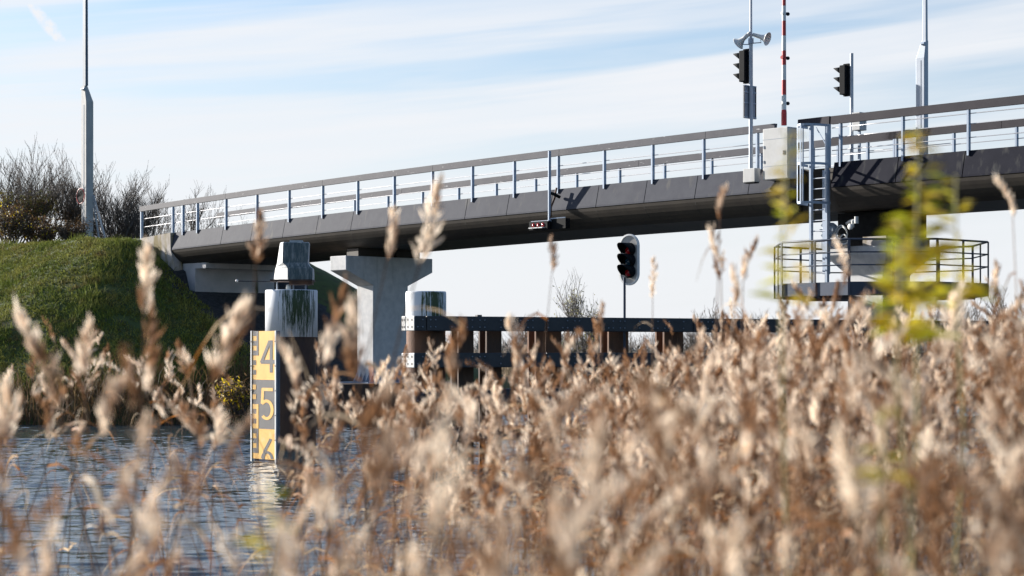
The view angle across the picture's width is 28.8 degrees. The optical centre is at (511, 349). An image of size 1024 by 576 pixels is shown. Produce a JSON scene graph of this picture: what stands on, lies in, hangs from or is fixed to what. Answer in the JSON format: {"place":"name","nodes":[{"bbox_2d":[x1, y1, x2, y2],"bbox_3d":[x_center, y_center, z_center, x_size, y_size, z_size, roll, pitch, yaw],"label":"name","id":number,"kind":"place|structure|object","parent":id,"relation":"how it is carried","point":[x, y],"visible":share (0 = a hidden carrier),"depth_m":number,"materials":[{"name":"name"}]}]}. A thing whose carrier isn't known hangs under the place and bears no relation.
{"place":"outdoors","nodes":[
{"label":"outdoors","id":0,"kind":"place"},
{"bbox_2d":[0,232,653,424],"bbox_3d":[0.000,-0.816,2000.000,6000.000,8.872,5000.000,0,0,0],"label":"ground","id":1,"kind":"structure","parent":0,"point":[325,284],"depth_m":68.75,"materials":[{"name":"green plant"}]},
{"bbox_2d":[0,198,35,243],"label":"leafy shrub","id":2,"kind":"object","parent":1,"relation":"on","point":[8,224],"visible":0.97,"depth_m":82.83,"materials":[{"name":"green plant"}]},
{"bbox_2d":[0,155,66,242],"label":"bare shrub","id":3,"kind":"object","parent":1,"relation":"on","point":[40,205],"visible":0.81,"depth_m":87.11,"materials":[{"name":"brown plant"}]},
{"bbox_2d":[11,211,64,241],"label":"leafy shrub","id":4,"kind":"object","parent":1,"relation":"on","point":[43,230],"visible":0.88,"depth_m":82.98,"materials":[{"name":"green plant"}]},
{"bbox_2d":[0,135,98,241],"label":"bare shrub","id":5,"kind":"object","parent":1,"relation":"on","point":[56,217],"visible":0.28,"depth_m":91.91,"materials":[{"name":"brown plant"}]},
{"bbox_2d":[51,211,98,240],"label":"leafy shrub","id":6,"kind":"object","parent":1,"relation":"on","point":[64,233],"visible":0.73,"depth_m":82.86,"materials":[{"name":"green plant"}]},
{"bbox_2d":[50,167,100,227],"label":"bare shrub","id":7,"kind":"object","parent":1,"relation":"on","point":[72,209],"visible":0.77,"depth_m":86.49,"materials":[{"name":"brown plant"}]},
{"bbox_2d":[81,0,92,235],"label":"lamp column","id":8,"kind":"structure","parent":1,"relation":"on","point":[86,149],"depth_m":84.89,"materials":[{"name":"metal"}]},
{"bbox_2d":[76,188,84,203],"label":"round sign","id":9,"kind":"object","parent":8,"relation":"attached to","point":[80,195],"visible":1,"depth_m":84.40,"materials":[{"name":"white metal"}]},
{"bbox_2d":[93,195,105,238],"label":"leaning ladder","id":10,"kind":"object","parent":8,"relation":"attached to","point":[96,207],"visible":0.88,"depth_m":84.83,"materials":[{"name":"silver metal"}]},
{"bbox_2d":[59,164,147,238],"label":"bare shrub","id":11,"kind":"object","parent":1,"relation":"on","point":[128,210],"visible":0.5,"depth_m":89.08,"materials":[{"name":"brown plant"}]},
{"bbox_2d":[60,161,180,237],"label":"bare shrub","id":12,"kind":"object","parent":1,"relation":"on","point":[156,199],"visible":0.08,"depth_m":93.58,"materials":[{"name":"brown plant"}]},
{"bbox_2d":[77,166,167,237],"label":"bare shrub","id":13,"kind":"object","parent":1,"relation":"on","point":[152,213],"visible":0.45,"depth_m":90.12,"materials":[{"name":"brown plant"}]},
{"bbox_2d":[0,351,249,425],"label":"shore sedge","id":14,"kind":"object","parent":1,"relation":"on","point":[30,414],"visible":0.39,"depth_m":62.34,"materials":[{"name":"plant"}]},
{"bbox_2d":[151,181,225,234],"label":"bare shrub","id":15,"kind":"object","parent":1,"relation":"on","point":[192,226],"visible":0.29,"depth_m":96.86,"materials":[{"name":"brown plant"}]},
{"bbox_2d":[141,233,276,292],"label":"bridge abutment","id":16,"kind":"object","parent":1,"relation":"on","point":[211,277],"visible":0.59,"depth_m":71.81,"materials":[{"name":"concrete"}]},
{"bbox_2d":[194,205,249,228],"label":"bare shrub","id":17,"kind":"object","parent":1,"relation":"on","point":[218,222],"visible":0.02,"depth_m":97.00,"materials":[{"name":"brown plant"}]},
{"bbox_2d":[210,366,249,417],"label":"orange bush","id":18,"kind":"object","parent":1,"relation":"on","point":[227,392],"visible":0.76,"depth_m":61.10,"materials":[{"name":"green plant"}]},
{"bbox_2d":[316,248,477,423],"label":"bridge pier","id":19,"kind":"structure","parent":1,"relation":"on","point":[363,269],"depth_m":64.62,"materials":[{"name":"concrete"}]},
{"bbox_2d":[139,123,892,264],"bbox_3d":[-1.844,-4.391,63.130,4.120,2.740,31.688,0,0,-42],"label":"fixed bridge span","id":20,"kind":"object","parent":19,"relation":"on","point":[653,205],"visible":0.9,"depth_m":58.94,"materials":[{"name":"paint"}]},
{"bbox_2d":[528,151,569,230],"bbox_3d":[1.030,-4.522,56.586,1.394,2.226,0.421,0,0,39],"label":"hanging signal","id":21,"kind":"object","parent":20,"relation":"hanging from","point":[557,223],"visible":1,"depth_m":56.52,"materials":[{"name":"metal"}]},
{"bbox_2d":[743,168,759,183],"bbox_3d":[6.128,-4.430,50.902,0.220,0.380,0.400,0,0,-42],"label":"junction box","id":22,"kind":"object","parent":20,"relation":"attached to","point":[751,175],"visible":1,"depth_m":50.79,"materials":[{"name":"white metal"}]},
{"bbox_2d":[748,0,753,167],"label":"signal pole","id":23,"kind":"object","parent":22,"relation":"on","point":[750,41],"visible":1,"depth_m":50.84,"materials":[{"name":"metal"}]},
{"bbox_2d":[733,49,748,83],"bbox_3d":[5.898,-7.251,51.141,0.300,0.880,0.542,0,0,-42],"label":"traffic light","id":24,"kind":"object","parent":23,"relation":"attached to","point":[742,65],"visible":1,"depth_m":50.93,"materials":[{"name":"black"}]},
{"bbox_2d":[733,31,750,48],"bbox_3d":[5.920,-7.908,51.028,0.477,0.429,0.333,0,0,19],"label":"horn speaker","id":25,"kind":"object","parent":23,"relation":"attached to","point":[739,42],"visible":1,"depth_m":50.94},
{"bbox_2d":[743,85,756,118],"bbox_3d":[6.083,-6.324,50.937,0.472,0.845,0.051,0,0,-42],"label":"sign panel","id":26,"kind":"object","parent":23,"relation":"attached to","point":[745,101],"visible":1,"depth_m":50.88,"materials":[{"name":"metal"}]},
{"bbox_2d":[752,32,770,45],"bbox_3d":[6.386,-7.915,50.822,0.342,0.354,0.490,0,0,-44],"label":"horn speaker","id":27,"kind":"object","parent":23,"relation":"attached to","point":[765,38],"visible":1,"depth_m":50.80},
{"bbox_2d":[763,0,796,180],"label":"boom barrier","id":28,"kind":"object","parent":20,"relation":"attached to","point":[774,141],"visible":0.98,"depth_m":50.22,"materials":[{"name":"white metal"}]},
{"bbox_2d":[850,53,853,160],"bbox_3d":[9.208,-6.541,53.966,0.097,2.963,0.097,0,0,0],"label":"signal pole","id":29,"kind":"object","parent":20,"relation":"on","point":[851,101],"visible":0.6,"depth_m":53.92,"materials":[{"name":"metal"}]},
{"bbox_2d":[833,63,849,96],"bbox_3d":[8.979,-7.314,54.219,0.300,0.880,0.542,0,0,-42],"label":"traffic light","id":30,"kind":"object","parent":29,"relation":"attached to","point":[843,79],"visible":1,"depth_m":54.01,"materials":[{"name":"black"}]},
{"bbox_2d":[852,112,866,159],"bbox_3d":[9.370,-5.728,53.714,0.300,1.310,0.260,0,0,-42],"label":"control cabinet","id":31,"kind":"object","parent":20,"relation":"on","point":[860,128],"visible":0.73,"depth_m":53.67,"materials":[{"name":"metal"}]},
{"bbox_2d":[0,262,1023,575],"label":"reed bed","id":32,"kind":"object","parent":1,"relation":"on","point":[666,482],"visible":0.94,"depth_m":7.57,"materials":[{"name":"beige plant"}]},
{"bbox_2d":[178,205,324,575],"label":"tall reed","id":33,"kind":"object","parent":32,"relation":"in","point":[258,227],"visible":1,"depth_m":8.00,"materials":[{"name":"beige plant"}]},
{"bbox_2d":[311,203,400,575],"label":"tall reed","id":34,"kind":"object","parent":32,"relation":"in","point":[392,240],"visible":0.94,"depth_m":8.49,"materials":[{"name":"beige plant"}]},
{"bbox_2d":[503,235,558,575],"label":"tall reed","id":35,"kind":"object","parent":32,"relation":"in","point":[553,249],"visible":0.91,"depth_m":10.00,"materials":[{"name":"beige plant"}]},
{"bbox_2d":[569,299,612,560],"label":"tall reed","id":36,"kind":"object","parent":32,"relation":"in","point":[600,327],"visible":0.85,"depth_m":11.00,"materials":[{"name":"beige plant"}]},
{"bbox_2d":[675,235,757,574],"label":"tall reed","id":37,"kind":"object","parent":32,"relation":"in","point":[744,270],"visible":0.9,"depth_m":10.01,"materials":[{"name":"beige plant"}]},
{"bbox_2d":[696,182,747,575],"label":"tall reed","id":38,"kind":"object","parent":32,"relation":"in","point":[719,200],"visible":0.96,"depth_m":9.50,"materials":[{"name":"beige plant"}]},
{"bbox_2d":[743,278,840,575],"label":"tall reed","id":39,"kind":"object","parent":32,"relation":"in","point":[835,297],"visible":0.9,"depth_m":9.99,"materials":[{"name":"beige plant"}]},
{"bbox_2d":[764,235,851,572],"bbox_3d":[1.254,0.728,9.401,0.765,2.558,0.183,0,0,-18],"label":"tall reed","id":40,"kind":"object","parent":32,"relation":"on","point":[845,257],"visible":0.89,"depth_m":9.49,"materials":[{"name":"beige plant"}]},
{"bbox_2d":[993,171,1023,485],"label":"tall reed","id":41,"kind":"object","parent":32,"relation":"in","point":[1011,198],"visible":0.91,"depth_m":8.99,"materials":[{"name":"beige plant"}]},
{"bbox_2d":[506,310,569,349],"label":"bare tree","id":42,"kind":"object","parent":1,"relation":"on","point":[525,342],"visible":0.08,"depth_m":149.67,"materials":[{"name":"grey plant"}]},
{"bbox_2d":[553,271,600,387],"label":"young willow","id":43,"kind":"object","parent":1,"relation":"on","point":[574,307],"visible":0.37,"depth_m":84.01,"materials":[{"name":"grey plant"}]},
{"bbox_2d":[476,341,926,352],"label":"undergrowth","id":44,"kind":"object","parent":1,"relation":"on","point":[637,348],"visible":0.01,"depth_m":160.72,"materials":[{"name":"brown plant"}]},
{"bbox_2d":[683,309,724,352],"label":"bare tree","id":45,"kind":"object","parent":1,"relation":"on","point":[691,343],"visible":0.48,"depth_m":149.21,"materials":[{"name":"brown plant"}]},
{"bbox_2d":[687,297,725,352],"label":"bare tree","id":46,"kind":"object","parent":1,"relation":"on","point":[710,317],"visible":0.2,"depth_m":150.11,"materials":[{"name":"grey plant"}]},
{"bbox_2d":[446,332,983,352],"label":"hedge","id":47,"kind":"object","parent":1,"relation":"on","point":[505,348],"visible":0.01,"depth_m":168.11,"materials":[{"name":"grey plant"}]},
{"bbox_2d":[474,349,987,387],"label":"reeds","id":48,"kind":"object","parent":1,"relation":"on","point":[506,370],"visible":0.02,"depth_m":100.81,"materials":[{"name":"beige plant"}]},
{"bbox_2d":[710,312,767,345],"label":"bare tree","id":49,"kind":"object","parent":1,"relation":"on","point":[750,333],"visible":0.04,"depth_m":148.87,"materials":[{"name":"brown plant"}]},
{"bbox_2d":[738,308,777,350],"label":"bare tree","id":50,"kind":"object","parent":1,"relation":"on","point":[767,334],"visible":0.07,"depth_m":150.25,"materials":[{"name":"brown plant"}]},
{"bbox_2d":[926,302,992,343],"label":"bare tree","id":51,"kind":"object","parent":1,"relation":"on","point":[951,318],"visible":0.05,"depth_m":118.55,"materials":[{"name":"brown plant"}]},
{"bbox_2d":[962,298,1019,349],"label":"bare tree","id":52,"kind":"object","parent":1,"relation":"on","point":[976,309],"visible":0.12,"depth_m":117.93,"materials":[{"name":"grey plant"}]},
{"bbox_2d":[965,284,1023,344],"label":"bare tree","id":53,"kind":"object","parent":1,"relation":"on","point":[998,308],"visible":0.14,"depth_m":116.79,"materials":[{"name":"grey plant"}]},
{"bbox_2d":[0,398,1020,575],"bbox_3d":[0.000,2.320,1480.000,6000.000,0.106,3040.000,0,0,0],"label":"river water","id":54,"kind":"structure","parent":0,"point":[26,434],"depth_m":30.98,"materials":[{"name":"blue liquid"}]},
{"bbox_2d":[0,370,19,570],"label":"tall reed","id":55,"kind":"object","parent":54,"relation":"on","point":[5,428],"visible":0.99,"depth_m":5.24,"materials":[{"name":"beige plant"}]},
{"bbox_2d":[12,294,172,575],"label":"tall reed","id":56,"kind":"object","parent":54,"relation":"on","point":[22,320],"visible":1,"depth_m":6.48,"materials":[{"name":"beige plant"}]},
{"bbox_2d":[72,313,117,575],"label":"tall reed","id":57,"kind":"object","parent":54,"relation":"on","point":[81,358],"visible":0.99,"depth_m":7.50,"materials":[{"name":"beige plant"}]},
{"bbox_2d":[62,357,203,575],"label":"tall reed","id":58,"kind":"object","parent":54,"relation":"on","point":[116,385],"visible":0.92,"depth_m":5.60,"materials":[{"name":"beige plant"}]},
{"bbox_2d":[127,293,167,574],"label":"tall reed","id":59,"kind":"object","parent":54,"relation":"on","point":[148,372],"visible":0.94,"depth_m":6.99,"materials":[{"name":"beige plant"}]},
{"bbox_2d":[127,234,196,573],"bbox_3d":[-1.432,0.868,7.460,0.405,2.601,0.595,0,0,-19],"label":"tall reed","id":60,"kind":"object","parent":54,"relation":"on","point":[145,271],"visible":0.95,"depth_m":7.48,"materials":[{"name":"beige plant"}]},
{"bbox_2d":[166,289,257,571],"bbox_3d":[-1.138,1.060,6.327,0.614,2.520,0.665,0,0,0],"label":"tall reed","id":61,"kind":"object","parent":54,"relation":"on","point":[236,321],"visible":0.98,"depth_m":6.50,"materials":[{"name":"beige plant"}]},
{"bbox_2d":[250,330,279,460],"bbox_3d":[-5.083,1.153,41.005,0.106,3.075,1.002,0,0,-40],"label":"clearance gauge","id":62,"kind":"object","parent":54,"relation":"in","point":[267,384],"visible":0.91,"depth_m":40.94,"materials":[{"name":"metal"}]},
{"bbox_2d":[234,480,298,575],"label":"leafy weed","id":63,"kind":"object","parent":54,"relation":"on","point":[250,541],"visible":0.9,"depth_m":3.60,"materials":[{"name":"yellow plant"}]},
{"bbox_2d":[265,289,317,450],"bbox_3d":[-5.062,0.978,45.700,1.196,4.685,1.196,0,0,0],"label":"mooring dolphin","id":64,"kind":"object","parent":54,"relation":"in","point":[295,311],"visible":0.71,"depth_m":45.18,"materials":[{"name":"metal"}]},
{"bbox_2d":[236,240,314,289],"bbox_3d":[-5.437,-1.921,45.700,1.779,1.149,0.720,0,0,0],"label":"beacon housing","id":65,"kind":"object","parent":64,"relation":"on","point":[293,267],"visible":0.98,"depth_m":45.47,"materials":[{"name":"white paint"}]},
{"bbox_2d":[214,272,370,571],"bbox_3d":[-0.808,1.019,7.255,0.494,2.603,0.653,0,0,20],"label":"tall reed","id":66,"kind":"object","parent":54,"relation":"on","point":[343,294],"visible":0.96,"depth_m":7.20,"materials":[{"name":"beige plant"}]},
{"bbox_2d":[258,332,326,573],"bbox_3d":[-0.862,1.127,7.206,0.271,2.386,0.605,0,0,-27],"label":"tall reed","id":67,"kind":"object","parent":54,"relation":"on","point":[293,372],"visible":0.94,"depth_m":7.20,"materials":[{"name":"beige plant"}]},
{"bbox_2d":[259,169,463,575],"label":"tall reed","id":68,"kind":"object","parent":54,"relation":"in","point":[435,196],"visible":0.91,"depth_m":7.51,"materials":[{"name":"beige plant"}]},
{"bbox_2d":[308,290,478,575],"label":"tall reed","id":69,"kind":"object","parent":54,"relation":"on","point":[353,311],"visible":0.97,"depth_m":6.38,"materials":[{"name":"beige plant"}]},
{"bbox_2d":[436,312,528,575],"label":"tall reed","id":70,"kind":"object","parent":54,"relation":"on","point":[509,326],"visible":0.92,"depth_m":8.97,"materials":[{"name":"beige plant"}]},
{"bbox_2d":[444,313,546,574],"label":"tall reed","id":71,"kind":"object","parent":54,"relation":"on","point":[454,347],"visible":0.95,"depth_m":8.49,"materials":[{"name":"beige plant"}]},
{"bbox_2d":[554,313,580,383],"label":"young willow","id":72,"kind":"object","parent":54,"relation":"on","point":[562,345],"visible":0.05,"depth_m":86.19,"materials":[{"name":"grey plant"}]},
{"bbox_2d":[635,255,689,541],"bbox_3d":[0.842,0.715,11.889,0.349,2.573,0.469,0,0,-59],"label":"tall reed","id":73,"kind":"object","parent":54,"relation":"on","point":[653,284],"visible":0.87,"depth_m":11.99,"materials":[{"name":"beige plant"}]},
{"bbox_2d":[402,291,1022,466],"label":"guide fender","id":74,"kind":"object","parent":54,"relation":"in","point":[420,326],"visible":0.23,"depth_m":40.18,"materials":[{"name":"wood"}]},
{"bbox_2d":[617,234,639,383],"bbox_3d":[2.317,-0.839,41.234,0.498,3.117,0.435,0,0,37],"label":"traffic light","id":75,"kind":"object","parent":74,"relation":"attached to","point":[628,257],"visible":0.98,"depth_m":41.30,"materials":[{"name":"metal"}]},
{"bbox_2d":[700,221,797,551],"bbox_3d":[1.074,0.657,9.972,0.570,2.609,0.493,0,0,-28],"label":"tall reed","id":76,"kind":"object","parent":54,"relation":"on","point":[712,235],"visible":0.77,"depth_m":10.00,"materials":[{"name":"beige plant"}]},
{"bbox_2d":[748,131,828,575],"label":"leafy weed","id":77,"kind":"object","parent":54,"relation":"on","point":[797,248],"visible":1,"depth_m":4.80,"materials":[{"name":"yellow plant"}]},
{"bbox_2d":[830,211,929,441],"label":"pivot pier","id":78,"kind":"structure","parent":54,"relation":"in","point":[869,225],"depth_m":49.98,"materials":[{"name":"concrete"}]},
{"bbox_2d":[798,116,950,273],"bbox_3d":[9.065,-3.839,50.936,3.745,3.917,2.593,0,0,-42],"label":"ladder","id":79,"kind":"object","parent":78,"relation":"on","point":[835,209],"visible":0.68,"depth_m":50.36,"materials":[{"name":"metal"}]},
{"bbox_2d":[820,216,858,248],"bbox_3d":[8.252,-2.908,49.719,0.525,0.756,1.122,0,0,-42],"label":"bridge drive motor","id":80,"kind":"object","parent":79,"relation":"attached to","point":[834,228],"visible":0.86,"depth_m":49.66,"materials":[{"name":"metal"}]},
{"bbox_2d":[774,238,988,300],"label":"pivot platform","id":81,"kind":"structure","parent":78,"relation":"attached to","point":[853,290],"depth_m":48.75,"materials":[{"name":"metal"}]},
{"bbox_2d":[797,123,830,282],"bbox_3d":[7.383,-3.497,49.266,0.771,4.130,0.720,0,0,-42],"label":"cage ladder","id":82,"kind":"object","parent":81,"relation":"on","point":[826,163],"visible":0.86,"depth_m":49.29,"materials":[{"name":"metal"}]},
{"bbox_2d":[831,95,1023,213],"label":"swing bridge span","id":83,"kind":"object","parent":78,"relation":"on","point":[872,185],"visible":0.97,"depth_m":47.74,"materials":[{"name":"paint"}]},
{"bbox_2d":[916,0,927,154],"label":"lamp column","id":84,"kind":"structure","parent":83,"relation":"on","point":[922,78],"depth_m":52.83,"materials":[{"name":"metal"}]},
{"bbox_2d":[850,409,918,575],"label":"leafy weed","id":85,"kind":"object","parent":54,"relation":"on","point":[877,478],"visible":0.95,"depth_m":3.60,"materials":[{"name":"brown plant"}]},
{"bbox_2d":[864,222,964,575],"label":"leafy weed","id":86,"kind":"object","parent":54,"relation":"on","point":[916,327],"visible":1,"depth_m":4.40,"materials":[{"name":"yellow plant"}]},
{"bbox_2d":[876,126,962,572],"bbox_3d":[0.955,0.891,4.782,0.248,2.860,0.222,0,0,-38],"label":"leafy weed","id":87,"kind":"object","parent":54,"relation":"on","point":[934,252],"visible":0.85,"depth_m":4.79,"materials":[{"name":"yellow"}]},
{"bbox_2d":[867,276,973,575],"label":"tall reed","id":88,"kind":"object","parent":54,"relation":"on","point":[941,353],"visible":0.77,"depth_m":6.50,"materials":[{"name":"beige plant"}]},
{"bbox_2d":[925,175,1002,575],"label":"leafy weed","id":89,"kind":"object","parent":54,"relation":"on","point":[978,290],"visible":0.89,"depth_m":5.20,"materials":[{"name":"yellow plant"}]},
{"bbox_2d":[960,258,1023,555],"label":"tall reed","id":90,"kind":"object","parent":54,"relation":"on","point":[995,273],"visible":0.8,"depth_m":10.01,"materials":[{"name":"beige plant"}]},
{"bbox_2d":[0,0,1023,349],"label":"sky","id":91,"kind":"structure","parent":0,"point":[232,96],"materials":[{"name":"blue"}]}
]}

